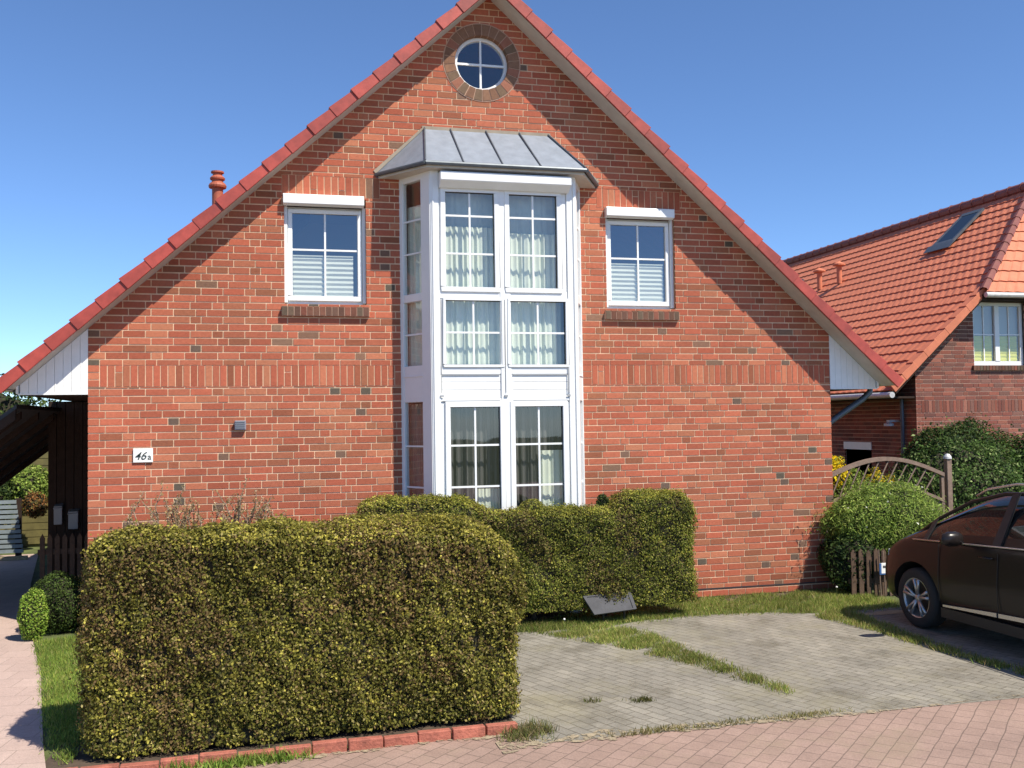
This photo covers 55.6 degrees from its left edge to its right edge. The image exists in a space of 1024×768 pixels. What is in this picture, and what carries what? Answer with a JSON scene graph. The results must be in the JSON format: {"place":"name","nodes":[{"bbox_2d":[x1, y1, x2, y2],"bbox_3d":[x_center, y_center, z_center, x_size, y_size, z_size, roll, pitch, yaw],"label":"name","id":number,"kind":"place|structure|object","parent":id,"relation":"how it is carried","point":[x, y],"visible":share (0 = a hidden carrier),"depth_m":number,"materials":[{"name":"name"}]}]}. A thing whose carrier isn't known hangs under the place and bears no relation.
{"place":"outdoors","nodes":[
{"label":"outdoors","id":0,"kind":"place"},
{"bbox_2d":[0,554,45,767],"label":"path","id":1,"kind":"structure","parent":0,"point":[21,734],"depth_m":8.88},
{"bbox_2d":[0,478,14,524],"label":"garden shrub","id":2,"kind":"object","parent":1,"relation":"on","point":[5,494],"visible":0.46,"depth_m":17.76,"materials":[{"name":"green plant"}]},
{"bbox_2d":[0,498,27,560],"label":"slat fence","id":3,"kind":"object","parent":1,"relation":"on","point":[18,550],"visible":1,"depth_m":17.20,"materials":[{"name":"grey wood"}]},
{"bbox_2d":[0,404,60,486],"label":"carport","id":4,"kind":"object","parent":1,"relation":"on","point":[23,437],"visible":0.63,"depth_m":13.21,"materials":[{"name":"brown wood"}]},
{"bbox_2d":[21,490,47,518],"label":"flowering plant","id":5,"kind":"object","parent":4,"relation":"hanging from","point":[35,504],"visible":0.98,"depth_m":16.96,"materials":[{"name":"brown plant"}]},
{"bbox_2d":[17,588,48,639],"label":"lime bush","id":6,"kind":"object","parent":1,"relation":"on","point":[32,617],"visible":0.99,"depth_m":10.59,"materials":[{"name":"green plant"}]},
{"bbox_2d":[0,452,47,546],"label":"wooden shed","id":7,"kind":"structure","parent":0,"point":[33,530],"depth_m":19.12,"materials":[{"name":"brown wood"}]},
{"bbox_2d":[45,712,512,767],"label":"garden bed","id":8,"kind":"object","parent":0,"point":[80,759],"depth_m":7.04,"materials":[{"name":"soil"}]},
{"bbox_2d":[69,506,529,759],"bbox_3d":[-1.539,1.841,7.473,3.388,1.732,0.991,0,-2,-14],"label":"hedge","id":9,"kind":"object","parent":8,"relation":"on","point":[272,629],"visible":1,"depth_m":7.12,"materials":[{"name":"green plant"}]},
{"bbox_2d":[41,590,846,698],"bbox_3d":[0.133,2.734,10.671,9.360,0.001,2.600,0,-2,-14],"label":"garden bed","id":10,"kind":"object","parent":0,"point":[528,616],"visible":0.14,"depth_m":11.65,"materials":[{"name":"soil"}]},
{"bbox_2d":[123,491,196,528],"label":"pruned shrub","id":11,"kind":"object","parent":10,"relation":"on","point":[133,511],"visible":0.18,"depth_m":10.32,"materials":[{"name":"brown plant"}]},
{"bbox_2d":[141,481,197,528],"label":"pruned shrub","id":12,"kind":"object","parent":10,"relation":"on","point":[156,514],"visible":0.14,"depth_m":10.55,"materials":[{"name":"brown plant"}]},
{"bbox_2d":[147,485,251,528],"bbox_3d":[-3.411,1.945,10.709,1.153,1.679,0.828,0,-2,-23],"label":"pruned shrub","id":13,"kind":"object","parent":10,"relation":"on","point":[193,521],"visible":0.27,"depth_m":10.62,"materials":[{"name":"brown plant"}]},
{"bbox_2d":[173,476,266,529],"bbox_3d":[-3.209,1.901,10.720,0.974,1.760,0.627,0,-2,-14],"label":"pruned shrub","id":14,"kind":"object","parent":10,"relation":"on","point":[238,506],"visible":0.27,"depth_m":10.68,"materials":[{"name":"brown plant"}]},
{"bbox_2d":[222,496,289,525],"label":"pruned shrub","id":15,"kind":"object","parent":10,"relation":"on","point":[261,512],"visible":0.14,"depth_m":10.60,"materials":[{"name":"brown plant"}]},
{"bbox_2d":[352,485,701,613],"bbox_3d":[0.222,1.909,11.176,4.092,1.478,0.677,0,-2,-14],"label":"hedge","id":16,"kind":"object","parent":10,"relation":"on","point":[637,544],"visible":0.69,"depth_m":11.14,"materials":[{"name":"green plant"}]},
{"bbox_2d":[518,499,544,620],"bbox_3d":[0.244,2.036,11.240,0.358,1.422,0.316,0,-2,-14],"label":"clipped shrub","id":17,"kind":"object","parent":10,"relation":"on","point":[531,503],"visible":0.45,"depth_m":11.20,"materials":[{"name":"green plant"}]},
{"bbox_2d":[596,493,608,615],"bbox_3d":[1.083,2.018,11.476,0.170,1.452,0.156,-2,-2,19],"label":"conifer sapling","id":18,"kind":"object","parent":10,"relation":"on","point":[602,498],"visible":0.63,"depth_m":11.46,"materials":[{"name":"green plant"}]},
{"bbox_2d":[517,586,899,633],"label":"grass","id":19,"kind":"structure","parent":10,"relation":"on","point":[786,601],"depth_m":11.75,"materials":[{"name":"green plant"}]},
{"bbox_2d":[0,546,900,767],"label":"ground","id":20,"kind":"structure","parent":0,"point":[35,578],"depth_m":11.40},
{"bbox_2d":[5,463,47,515],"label":"garden shrub","id":21,"kind":"object","parent":20,"relation":"on","point":[27,480],"visible":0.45,"depth_m":18.10,"materials":[{"name":"green plant"}]},
{"bbox_2d":[0,373,61,415],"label":"garden tree","id":22,"kind":"object","parent":20,"relation":"on","point":[7,402],"visible":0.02,"depth_m":23.14,"materials":[{"name":"green plant"}]},
{"bbox_2d":[30,633,85,764],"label":"grass","id":23,"kind":"structure","parent":20,"relation":"on","point":[64,650],"depth_m":8.43,"materials":[{"name":"green plant"}]},
{"bbox_2d":[31,570,84,633],"bbox_3d":[-5.180,2.477,11.146,0.747,0.688,0.691,0,-2,-14],"label":"round bush","id":24,"kind":"object","parent":20,"relation":"on","point":[61,593],"visible":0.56,"depth_m":10.95,"materials":[{"name":"green plant"}]},
{"bbox_2d":[37,533,87,586],"bbox_3d":[-5.887,2.461,13.129,0.970,0.900,0.050,0,-2,-14],"label":"picket fence","id":25,"kind":"object","parent":20,"relation":"on","point":[57,551],"visible":0.43,"depth_m":13.07,"materials":[{"name":"brown wood"}]},
{"bbox_2d":[48,401,87,576],"bbox_3d":[-6.155,1.619,14.410,1.018,2.690,1.605,0,-2,-14],"label":"porch","id":26,"kind":"object","parent":20,"relation":"on","point":[68,456],"visible":0.32,"depth_m":13.59,"materials":[{"name":"brown wood"}]},
{"bbox_2d":[53,503,63,524],"bbox_3d":[-6.298,1.808,13.482,0.118,0.285,0.109,0,-2,-14],"label":"letterbox","id":27,"kind":"object","parent":26,"relation":"attached to","point":[58,514],"visible":1,"depth_m":13.45,"materials":[{"name":"metal"}]},
{"bbox_2d":[67,509,79,528],"bbox_3d":[-6.108,1.882,13.526,0.138,0.275,0.109,0,-2,-14],"label":"letterbox","id":28,"kind":"object","parent":26,"relation":"attached to","point":[73,518],"visible":1,"depth_m":13.49,"materials":[{"name":"metal"}]},
{"bbox_2d":[80,763,118,767],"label":"edging stone","id":29,"kind":"object","parent":20,"relation":"on","point":[114,765],"visible":1,"depth_m":6.45,"materials":[{"name":"red concrete"}]},
{"bbox_2d":[120,760,158,767],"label":"edging stone","id":30,"kind":"object","parent":20,"relation":"on","point":[150,764],"visible":1,"depth_m":6.49,"materials":[{"name":"red concrete"}]},
{"bbox_2d":[160,754,197,767],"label":"edging stone","id":31,"kind":"object","parent":20,"relation":"on","point":[190,760],"visible":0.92,"depth_m":6.57,"materials":[{"name":"red concrete"}]},
{"bbox_2d":[199,749,236,765],"bbox_3d":[-2.018,2.591,6.666,0.243,0.124,0.062,0,-2,-17],"label":"edging stone","id":32,"kind":"object","parent":20,"relation":"on","point":[218,754],"visible":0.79,"depth_m":6.65,"materials":[{"name":"red brick"}]},
{"bbox_2d":[160,744,324,767],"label":"grass","id":33,"kind":"structure","parent":20,"relation":"on","point":[243,761],"depth_m":6.62,"materials":[{"name":"green plant"}]},
{"bbox_2d":[238,748,273,758],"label":"edging stone","id":34,"kind":"object","parent":20,"relation":"on","point":[257,750],"visible":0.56,"depth_m":6.71,"materials":[{"name":"red brick"}]},
{"bbox_2d":[275,743,310,756],"bbox_3d":[-1.531,2.593,6.799,0.243,0.115,0.062,0,-2,-17],"label":"edging stone","id":35,"kind":"object","parent":20,"relation":"on","point":[296,747],"visible":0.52,"depth_m":6.78,"materials":[{"name":"red brick"}]},
{"bbox_2d":[312,738,346,754],"bbox_3d":[-1.293,2.590,6.881,0.243,0.121,0.062,0,-2,-17],"label":"edging stone","id":36,"kind":"object","parent":20,"relation":"on","point":[334,745],"visible":0.58,"depth_m":6.86,"materials":[{"name":"red brick"}]},
{"bbox_2d":[348,735,382,751],"bbox_3d":[-1.045,2.588,6.933,0.243,0.121,0.062,0,-2,-17],"label":"edging stone","id":37,"kind":"object","parent":20,"relation":"on","point":[365,743],"visible":0.58,"depth_m":6.91,"materials":[{"name":"red brick"}]},
{"bbox_2d":[383,732,417,747],"bbox_3d":[-0.806,2.593,7.014,0.243,0.111,0.062,0,-2,-17],"label":"edging stone","id":38,"kind":"object","parent":20,"relation":"on","point":[401,739],"visible":0.58,"depth_m":6.99,"materials":[{"name":"red brick"}]},
{"bbox_2d":[417,728,450,742],"bbox_3d":[-0.568,2.589,7.096,0.243,0.117,0.062,0,-2,-17],"label":"edging stone","id":39,"kind":"object","parent":20,"relation":"on","point":[435,735],"visible":0.58,"depth_m":7.07,"materials":[{"name":"red concrete"}]},
{"bbox_2d":[0,0,903,612],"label":"brick house","id":40,"kind":"structure","parent":20,"relation":"on","point":[726,366],"depth_m":11.77,"materials":[{"name":"red brick"}]},
{"bbox_2d":[133,448,152,462],"bbox_3d":[-4.182,0.809,11.005,0.212,0.159,0.020,0,-2,-14],"label":"house number sign","id":41,"kind":"object","parent":40,"relation":"attached to","point":[140,455],"visible":1,"depth_m":11.00,"materials":[{"name":"ceramic"}]},
{"bbox_2d":[235,421,245,429],"bbox_3d":[-3.150,0.479,11.257,0.127,0.110,0.059,0,-2,-14],"label":"wall vent","id":42,"kind":"object","parent":40,"relation":"attached to","point":[240,425],"depth_m":11.23,"materials":[{"name":"grey metal"}]},
{"bbox_2d":[293,255,352,296],"bbox_3d":[-2.278,-1.296,11.719,0.716,0.507,0.027,0,-2,-14],"label":"pleated blind","id":43,"kind":"object","parent":40,"relation":"attached to","point":[308,275],"visible":1,"depth_m":11.72,"materials":[{"name":"white fabric"}]},
{"bbox_2d":[283,193,365,304],"bbox_3d":[-2.242,-1.599,11.644,0.980,1.300,0.245,0,-2,-14],"label":"window","id":44,"kind":"structure","parent":40,"relation":"in","point":[289,199],"depth_m":11.64,"materials":[{"name":"white plastic"}]},
{"bbox_2d":[407,205,421,365],"bbox_3d":[-1.098,-1.183,11.716,0.021,1.970,0.484,1,-3,-44],"label":"curtain","id":45,"kind":"object","parent":40,"relation":"hanging from","point":[414,287],"visible":0.48,"depth_m":11.80,"materials":[{"name":"white fabric"}]},
{"bbox_2d":[410,404,423,497],"bbox_3d":[-1.058,1.460,11.613,0.021,2.440,0.484,1,-3,-44],"label":"curtain","id":46,"kind":"object","parent":40,"relation":"hanging from","point":[416,453],"visible":0.3,"depth_m":11.72,"materials":[{"name":"brown fabric"}]},
{"bbox_2d":[446,226,498,363],"bbox_3d":[-0.493,-1.049,11.657,0.700,1.680,0.036,0,-2,-13],"label":"curtain","id":47,"kind":"object","parent":40,"relation":"hanging from","point":[459,348],"visible":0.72,"depth_m":11.66,"materials":[{"name":"white fabric"}]},
{"bbox_2d":[451,407,499,501],"bbox_3d":[-0.461,1.459,11.578,0.720,2.420,0.030,0,-2,-13],"label":"curtain","id":48,"kind":"object","parent":40,"relation":"hanging from","point":[462,457],"visible":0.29,"depth_m":11.61,"materials":[{"name":"grey fabric"}]},
{"bbox_2d":[455,38,506,89],"bbox_3d":[-0.402,-4.024,12.275,0.690,0.690,0.070,0,-2,-14],"label":"window","id":49,"kind":"structure","parent":40,"relation":"in","point":[475,40],"depth_m":12.27,"materials":[{"name":"white plastic"}]},
{"bbox_2d":[374,126,598,612],"bbox_3d":[-0.167,-0.216,11.727,2.890,5.970,0.760,0,-2,-14],"label":"bay window","id":50,"kind":"structure","parent":40,"relation":"in","point":[500,164],"depth_m":11.61,"materials":[{"name":"white plastic"}]},
{"bbox_2d":[477,488,499,509],"bbox_3d":[-0.269,1.956,11.564,0.300,1.420,0.019,0,-2,-14],"label":"curtain","id":51,"kind":"object","parent":40,"relation":"hanging from","point":[490,497],"visible":0.11,"depth_m":11.59,"materials":[{"name":"white fabric"}]},
{"bbox_2d":[445,193,561,363],"bbox_3d":[-0.128,-1.259,11.819,1.490,2.100,0.013,0,-2,-14],"label":"room interior","id":52,"kind":"object","parent":40,"relation":"hanging from","point":[482,205],"visible":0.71,"depth_m":11.89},
{"bbox_2d":[510,233,556,363],"bbox_3d":[0.244,-1.023,11.840,0.620,1.620,0.039,0,-2,-13],"label":"curtain","id":53,"kind":"object","parent":40,"relation":"hanging from","point":[523,346],"visible":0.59,"depth_m":11.84,"materials":[{"name":"white fabric"}]},
{"bbox_2d":[515,407,561,506],"bbox_3d":[0.310,1.455,11.771,0.710,2.420,0.030,0,-2,-13],"label":"curtain","id":54,"kind":"object","parent":40,"relation":"hanging from","point":[526,419],"visible":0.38,"depth_m":11.78,"materials":[{"name":"grey fabric"}]},
{"bbox_2d":[540,450,562,505],"bbox_3d":[0.499,1.733,11.766,0.330,1.860,0.024,0,-2,-14],"label":"curtain","id":55,"kind":"object","parent":40,"relation":"hanging from","point":[551,466],"visible":0.4,"depth_m":11.79,"materials":[{"name":"white fabric"}]},
{"bbox_2d":[611,263,663,301],"bbox_3d":[1.635,-1.316,12.695,0.731,0.507,0.027,0,-2,-14],"label":"pleated blind","id":56,"kind":"object","parent":40,"relation":"attached to","point":[624,282],"visible":1,"depth_m":12.70,"materials":[{"name":"white fabric"}]},
{"bbox_2d":[604,206,674,308],"bbox_3d":[1.656,-1.619,12.616,0.965,1.300,0.245,0,-2,-14],"label":"window","id":57,"kind":"structure","parent":40,"relation":"in","point":[609,212],"depth_m":12.63,"materials":[{"name":"white plastic"}]},
{"bbox_2d":[451,724,484,739],"bbox_3d":[-0.321,2.585,7.148,0.243,0.122,0.062,0,-2,-17],"label":"edging stone","id":58,"kind":"object","parent":20,"relation":"on","point":[466,732],"visible":0.58,"depth_m":7.12,"materials":[{"name":"red brick"}]},
{"bbox_2d":[485,721,517,735],"bbox_3d":[-0.078,2.586,7.230,0.236,0.118,0.062,0,-2,-17],"label":"edging stone","id":59,"kind":"object","parent":20,"relation":"on","point":[490,728],"visible":0.52,"depth_m":7.20,"materials":[{"name":"red concrete"}]},
{"bbox_2d":[582,592,636,621],"bbox_3d":[1.117,2.564,11.102,0.615,0.331,0.140,0,-2,-17],"label":"leaning panel","id":60,"kind":"object","parent":20,"relation":"on","point":[596,606],"visible":0.98,"depth_m":11.09,"materials":[{"name":"grey plastic"}]},
{"bbox_2d":[832,455,851,494],"bbox_3d":[4.676,1.907,14.345,0.792,1.789,0.674,0,-2,-14],"label":"forsythia","id":61,"kind":"object","parent":20,"relation":"on","point":[836,464],"visible":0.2,"depth_m":14.21,"materials":[{"name":"yellow plant"}]},
{"bbox_2d":[816,529,885,592],"bbox_3d":[4.481,2.316,12.818,0.898,0.871,0.657,0,-2,-14],"label":"green bush","id":62,"kind":"object","parent":20,"relation":"on","point":[834,556],"visible":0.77,"depth_m":12.63,"materials":[{"name":"green plant"}]},
{"bbox_2d":[833,467,873,497],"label":"garden shrub","id":63,"kind":"object","parent":20,"relation":"on","point":[849,482],"visible":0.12,"depth_m":14.18,"materials":[{"name":"green plant"}]},
{"bbox_2d":[848,548,892,595],"bbox_3d":[5.141,2.419,12.559,1.598,0.612,0.045,-1,-2,-2],"label":"picket fence","id":64,"kind":"object","parent":20,"relation":"on","point":[869,580],"visible":0.27,"depth_m":12.52,"materials":[{"name":"brown wood"}]},
{"bbox_2d":[804,470,949,555],"bbox_3d":[4.990,1.853,13.017,2.245,1.388,1.075,0,-2,-14],"label":"green bush","id":65,"kind":"object","parent":20,"relation":"on","point":[888,516],"visible":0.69,"depth_m":12.76,"materials":[{"name":"green plant"}]},
{"bbox_2d":[857,467,896,483],"bbox_3d":[5.380,2.001,14.228,0.617,1.572,0.514,-1,-2,15],"label":"forsythia","id":66,"kind":"object","parent":20,"relation":"on","point":[876,474],"visible":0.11,"depth_m":14.20,"materials":[{"name":"yellow plant"}]},
{"bbox_2d":[878,550,890,596],"bbox_3d":[4.794,2.427,12.473,0.190,0.601,0.029,0,-2,-14],"label":"garden sign","id":67,"kind":"object","parent":20,"relation":"on","point":[882,566],"visible":0.52,"depth_m":12.46,"materials":[{"name":"wood"}]},
{"bbox_2d":[782,182,1023,484],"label":"neighbour house","id":68,"kind":"structure","parent":20,"relation":"on","point":[918,303],"depth_m":20.64,"materials":[{"name":"orange clay tile"},{"name":"brick"},{"name":"white plastic"}]},
{"bbox_2d":[847,449,871,480],"bbox_3d":[7.592,1.797,21.141,0.030,0.750,0.980,0,-2,-14],"label":"side window","id":69,"kind":"structure","parent":68,"relation":"in","point":[849,449],"depth_m":21.16,"materials":[{"name":"black glass"}]},
{"bbox_2d":[884,420,899,425],"bbox_3d":[7.710,0.791,19.707,0.335,0.125,0.200,0,-2,-14],"label":"wall lamp","id":70,"kind":"object","parent":68,"relation":"attached to","point":[888,423],"visible":1,"depth_m":19.65,"materials":[{"name":"metal"}]},
{"bbox_2d":[974,336,991,360],"bbox_3d":[9.605,-0.722,19.802,0.435,0.518,0.008,0,-2,-14],"label":"pleated blind","id":71,"kind":"object","parent":68,"relation":"attached to","point":[978,348],"visible":1,"depth_m":19.80,"materials":[{"name":"yellow fabric"}]},
{"bbox_2d":[972,302,1023,364],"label":"window","id":72,"kind":"structure","parent":68,"relation":"in","point":[995,311],"depth_m":19.85,"materials":[{"name":"white plastic"}]},
{"bbox_2d":[999,336,1016,360],"bbox_3d":[10.192,-0.725,19.949,0.435,0.518,0.008,0,-2,-14],"label":"pleated blind","id":73,"kind":"object","parent":68,"relation":"attached to","point":[1004,354],"visible":1,"depth_m":19.95,"materials":[{"name":"yellow fabric"}]},
{"bbox_2d":[943,453,952,517],"bbox_3d":[6.253,1.877,13.883,0.120,1.765,0.117,0,-2,-14],"label":"fence post","id":74,"kind":"object","parent":20,"relation":"on","point":[947,459],"visible":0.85,"depth_m":13.87,"materials":[{"name":"brown wood"}]},
{"bbox_2d":[886,411,1023,487],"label":"garden shrub","id":75,"kind":"object","parent":20,"relation":"on","point":[948,430],"visible":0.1,"depth_m":17.34,"materials":[{"name":"green plant"}]},
{"bbox_2d":[889,426,1023,514],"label":"garden shrub","id":76,"kind":"object","parent":20,"relation":"on","point":[975,472],"visible":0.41,"depth_m":15.60,"materials":[{"name":"green plant"}]},
{"bbox_2d":[1000,429,1023,481],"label":"garden shrub","id":77,"kind":"object","parent":20,"relation":"on","point":[1019,445],"visible":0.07,"depth_m":17.43,"materials":[{"name":"green plant"}]},
{"bbox_3d":[4.324,2.022,13.396,0.120,1.495,0.117,0,-2,-14],"label":"fence post","id":78,"kind":"object","parent":20,"relation":"on","visible":0},
{"bbox_2d":[832,457,945,518],"bbox_3d":[5.273,1.869,13.639,1.860,1.690,0.070,0,-2,-14],"label":"arched trellis","id":79,"kind":"object","parent":78,"relation":"attached to","point":[858,464],"visible":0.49,"depth_m":13.68,"materials":[{"name":"brown wood"}]},
{"bbox_2d":[0,0,1023,405],"label":"sky","id":80,"kind":"structure","parent":0,"point":[818,123],"materials":[{"name":"blue"}]},
{"bbox_2d":[215,697,1023,767],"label":"road","id":81,"kind":"structure","parent":0,"point":[985,734],"depth_m":6.84,"materials":[{"name":"brick"}]},
{"bbox_2d":[201,731,531,766],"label":"sand strip","id":82,"kind":"object","parent":81,"relation":"on","point":[475,738],"visible":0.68,"depth_m":6.97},
{"bbox_2d":[529,622,796,695],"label":"grass","id":83,"kind":"structure","parent":0,"point":[614,635],"depth_m":9.91,"materials":[{"name":"green plant"}]},
{"bbox_2d":[508,606,1023,742],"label":"driveway","id":84,"kind":"structure","parent":0,"point":[817,664],"depth_m":8.81,"materials":[{"name":"grey concrete"}]},
{"bbox_2d":[885,483,1023,639],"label":"parked car","id":85,"kind":"object","parent":84,"relation":"on","point":[966,566],"visible":1,"depth_m":9.86,"materials":[{"name":"brown paint"}]},
{"bbox_2d":[807,608,1023,674],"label":"grass","id":86,"kind":"structure","parent":0,"point":[864,620],"depth_m":10.28,"materials":[{"name":"green plant"}]},
{"label":"dirt film","id":87,"kind":"structure","parent":0,"visible":0},
{"bbox_2d":[495,713,559,741],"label":"grass","id":88,"kind":"structure","parent":87,"relation":"on","point":[523,730],"depth_m":7.17,"materials":[{"name":"green plant"}]},
{"bbox_2d":[582,696,601,702],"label":"weed tuft","id":89,"kind":"object","parent":87,"relation":"on","point":[593,701],"visible":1,"depth_m":7.99,"materials":[{"name":"green plant"}]},
{"bbox_2d":[622,695,654,702],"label":"weed tuft","id":90,"kind":"object","parent":87,"relation":"on","point":[642,698],"visible":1,"depth_m":8.00,"materials":[{"name":"green plant"}]},
{"bbox_2d":[496,694,1023,753],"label":"sand strip","id":91,"kind":"object","parent":87,"relation":"on","point":[535,742],"visible":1,"depth_m":7.19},
{"bbox_2d":[608,705,854,737],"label":"grass","id":92,"kind":"structure","parent":91,"relation":"on","point":[799,715],"depth_m":7.34,"materials":[{"name":"green plant"}]},
{"bbox_2d":[865,610,902,614],"bbox_3d":[4.469,2.691,11.444,1.050,0.001,0.200,0,-2,-14],"label":"sand strip","id":93,"kind":"object","parent":87,"relation":"on","point":[886,612],"visible":0.67,"depth_m":11.43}
]}

